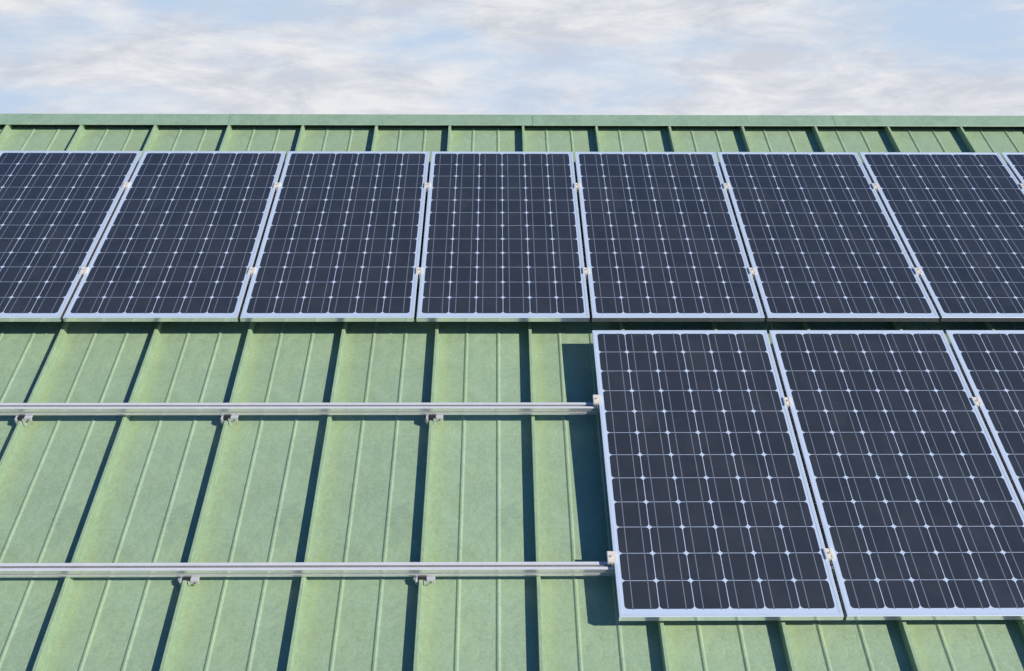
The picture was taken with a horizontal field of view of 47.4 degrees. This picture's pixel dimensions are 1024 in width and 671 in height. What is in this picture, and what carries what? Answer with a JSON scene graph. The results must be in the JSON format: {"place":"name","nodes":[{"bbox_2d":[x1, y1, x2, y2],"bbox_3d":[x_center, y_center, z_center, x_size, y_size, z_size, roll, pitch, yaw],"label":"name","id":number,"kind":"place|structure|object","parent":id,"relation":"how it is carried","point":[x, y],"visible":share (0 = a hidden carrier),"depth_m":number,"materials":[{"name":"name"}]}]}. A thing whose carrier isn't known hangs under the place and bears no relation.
{"place":"outdoors","nodes":[
{"label":"outdoors","id":0,"kind":"place"},
{"bbox_2d":[0,0,1023,115],"label":"sky","id":1,"kind":"structure","parent":0,"point":[455,57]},
{"label":"mounting rail","id":2,"kind":"object","parent":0,"visible":0},
{"bbox_2d":[122,182,130,189],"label":"clamp","id":3,"kind":"object","parent":2,"relation":"attached to","point":[125,185],"visible":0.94,"depth_m":6.37,"materials":[{"name":"metal"}]},
{"bbox_2d":[273,182,280,191],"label":"clamp","id":4,"kind":"object","parent":2,"relation":"attached to","point":[276,185],"visible":0.94,"depth_m":6.38,"materials":[{"name":"metal"}]},
{"bbox_2d":[424,182,430,193],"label":"clamp","id":5,"kind":"object","parent":2,"relation":"attached to","point":[427,185],"visible":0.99,"depth_m":6.39,"materials":[{"name":"metal"}]},
{"bbox_2d":[574,183,579,190],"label":"clamp","id":6,"kind":"object","parent":2,"relation":"attached to","point":[576,185],"visible":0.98,"depth_m":6.40,"materials":[{"name":"metal"}]},
{"bbox_2d":[723,183,729,190],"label":"clamp","id":7,"kind":"object","parent":2,"relation":"attached to","point":[726,186],"visible":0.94,"depth_m":6.41,"materials":[{"name":"metal"}]},
{"bbox_2d":[716,152,938,321],"bbox_3d":[1.596,-0.563,6.113,0.811,0.025,1.594,0,38,-1],"label":"solar panel","id":8,"kind":"object","parent":2,"relation":"attached to","point":[821,240],"visible":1,"depth_m":5.99,"materials":[{"name":"black glass"}]},
{"bbox_2d":[871,183,879,190],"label":"clamp","id":9,"kind":"object","parent":2,"relation":"attached to","point":[875,186],"visible":0.94,"depth_m":6.42,"materials":[{"name":"metal"}]},
{"label":"ground","id":10,"kind":"structure","parent":0,"visible":0},
{"bbox_2d":[0,114,1023,670],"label":"metal roofed building","id":11,"kind":"structure","parent":10,"relation":"on","point":[256,488],"depth_m":4.84,"materials":[{"name":"green metal"}]},
{"bbox_2d":[14,415,32,425],"bbox_3d":[-2.113,0.359,5.059,0.081,0.049,0.056,0,39,0],"label":"seam clamp","id":12,"kind":"object","parent":11,"relation":"attached to","point":[25,419],"visible":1,"depth_m":5.04,"materials":[{"name":"metal"}]},
{"bbox_2d":[178,577,199,585],"bbox_3d":[-1.218,0.917,4.405,0.081,0.033,0.056,0,40,-1],"label":"seam clamp","id":13,"kind":"object","parent":11,"relation":"attached to","point":[193,580],"visible":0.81,"depth_m":4.39,"materials":[{"name":"metal"}]},
{"bbox_2d":[220,415,238,424],"bbox_3d":[-1.226,0.359,5.069,0.081,0.049,0.056,0,39,0],"label":"seam clamp","id":14,"kind":"object","parent":11,"relation":"attached to","point":[230,418],"visible":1,"depth_m":5.05,"materials":[{"name":"metal"}]},
{"bbox_2d":[0,402,789,414],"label":"mounting rail","id":15,"kind":"object","parent":11,"relation":"attached to","point":[556,408],"visible":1,"depth_m":5.04,"materials":[{"name":"metal"}]},
{"bbox_2d":[593,395,601,407],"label":"end clamp","id":16,"kind":"object","parent":15,"relation":"attached to","point":[596,400],"visible":1,"depth_m":5.04,"materials":[{"name":"metal"}]},
{"bbox_2d":[783,397,791,407],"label":"clamp","id":17,"kind":"object","parent":15,"relation":"attached to","point":[787,401],"visible":0.96,"depth_m":5.04,"materials":[{"name":"metal"}]},
{"bbox_2d":[971,397,982,407],"bbox_3d":[2.015,0.298,5.066,0.035,0.048,0.049,-2,41,-3],"label":"clamp","id":18,"kind":"object","parent":15,"relation":"attached to","point":[976,401],"visible":0.94,"depth_m":5.05,"materials":[{"name":"metal"}]},
{"bbox_2d":[0,562,832,577],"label":"mounting rail","id":19,"kind":"object","parent":11,"relation":"attached to","point":[306,569],"visible":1,"depth_m":4.39,"materials":[{"name":"metal"}]},
{"bbox_2d":[607,551,616,566],"bbox_3d":[0.376,0.844,4.402,0.035,0.037,0.051,0,41,-1],"label":"end clamp","id":20,"kind":"object","parent":19,"relation":"attached to","point":[611,558],"visible":1,"depth_m":4.39,"materials":[{"name":"metal"}]},
{"bbox_2d":[592,330,843,620],"bbox_3d":[0.783,0.503,4.812,0.811,0.026,1.594,0,41,-1],"label":"solar panel","id":21,"kind":"object","parent":19,"relation":"attached to","point":[712,513],"visible":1,"depth_m":4.68,"materials":[{"name":"black glass"}]},
{"bbox_2d":[823,548,834,562],"bbox_3d":[1.200,0.839,4.425,0.035,0.048,0.049,-1,41,-2],"label":"clamp","id":22,"kind":"object","parent":19,"relation":"attached to","point":[829,554],"visible":0.95,"depth_m":4.41,"materials":[{"name":"metal"}]},
{"bbox_2d":[768,330,1023,619],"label":"solar panel","id":23,"kind":"object","parent":19,"relation":"attached to","point":[919,510],"visible":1,"depth_m":4.72,"materials":[{"name":"black glass"}]},
{"bbox_2d":[944,330,1023,510],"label":"solar panel","id":24,"kind":"object","parent":19,"relation":"attached to","point":[990,364],"visible":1,"depth_m":5.15,"materials":[{"name":"black glass"}]},
{"bbox_2d":[414,576,434,584],"bbox_3d":[-0.331,0.917,4.416,0.081,0.033,0.056,0,39,-1],"label":"seam clamp","id":25,"kind":"object","parent":11,"relation":"attached to","point":[428,579],"visible":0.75,"depth_m":4.40,"materials":[{"name":"metal"}]},
{"bbox_2d":[425,415,442,424],"bbox_3d":[-0.339,0.359,5.080,0.081,0.049,0.056,0,39,0],"label":"seam clamp","id":26,"kind":"object","parent":11,"relation":"attached to","point":[435,418],"visible":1,"depth_m":5.06,"materials":[{"name":"metal"}]},
{"bbox_2d":[249,274,754,283],"bbox_3d":[-0.046,-0.283,5.784,9.216,0.038,0.037,0,40,-1],"label":"mounting rail","id":27,"kind":"object","parent":11,"relation":"attached to","point":[419,280],"visible":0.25,"depth_m":5.77,"materials":[{"name":"metal"}]},
{"bbox_2d":[0,151,142,321],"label":"solar panel","id":28,"kind":"object","parent":27,"relation":"on","point":[57,209],"visible":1,"depth_m":6.10,"materials":[{"name":"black glass"}]},
{"bbox_2d":[79,267,88,274],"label":"clamp","id":29,"kind":"object","parent":27,"relation":"attached to","point":[83,270],"visible":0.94,"depth_m":5.72,"materials":[{"name":"metal"}]},
{"bbox_2d":[63,151,286,321],"bbox_3d":[-1.695,-0.562,6.072,0.811,0.024,1.594,0,38,-1],"label":"solar panel","id":30,"kind":"object","parent":27,"relation":"on","point":[181,239],"visible":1,"depth_m":5.95,"materials":[{"name":"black glass"}]},
{"bbox_2d":[248,267,255,277],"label":"clamp","id":31,"kind":"object","parent":27,"relation":"attached to","point":[251,270],"visible":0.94,"depth_m":5.73,"materials":[{"name":"metal"}]},
{"bbox_2d":[240,151,429,321],"bbox_3d":[-0.872,-0.562,6.082,0.811,0.028,1.594,0,38,-1],"label":"solar panel","id":32,"kind":"object","parent":27,"relation":"on","point":[342,240],"visible":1,"depth_m":5.96,"materials":[{"name":"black glass"}]},
{"bbox_2d":[416,267,422,279],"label":"clamp","id":33,"kind":"object","parent":27,"relation":"attached to","point":[419,270],"visible":0.98,"depth_m":5.74,"materials":[{"name":"metal"}]},
{"bbox_2d":[416,151,589,321],"bbox_3d":[-0.050,-0.562,6.092,0.811,0.024,1.594,0,38,-1],"label":"solar panel","id":34,"kind":"object","parent":27,"relation":"on","point":[502,241],"visible":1,"depth_m":5.97,"materials":[{"name":"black glass"}]},
{"bbox_2d":[582,267,589,279],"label":"clamp","id":35,"kind":"object","parent":27,"relation":"attached to","point":[586,270],"visible":0.98,"depth_m":5.75,"materials":[{"name":"metal"}]},
{"bbox_2d":[574,152,764,321],"bbox_3d":[0.773,-0.563,6.103,0.811,0.027,1.594,0,38,-1],"label":"solar panel","id":36,"kind":"object","parent":27,"relation":"on","point":[662,240],"visible":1,"depth_m":5.98,"materials":[{"name":"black glass"}]},
{"bbox_2d":[748,267,756,276],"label":"clamp","id":37,"kind":"object","parent":27,"relation":"attached to","point":[752,270],"visible":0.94,"depth_m":5.76,"materials":[{"name":"metal"}]},
{"bbox_2d":[913,267,922,275],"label":"clamp","id":38,"kind":"object","parent":27,"relation":"attached to","point":[918,270],"visible":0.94,"depth_m":5.77,"materials":[{"name":"metal"}]},
{"bbox_2d":[858,152,1023,321],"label":"solar panel","id":39,"kind":"object","parent":27,"relation":"on","point":[957,219],"visible":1,"depth_m":6.13,"materials":[{"name":"black glass"}]},
{"bbox_2d":[1000,152,1023,183],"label":"solar panel","id":40,"kind":"object","parent":27,"relation":"on","point":[1014,161],"visible":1,"depth_m":6.66,"materials":[{"name":"glass"}]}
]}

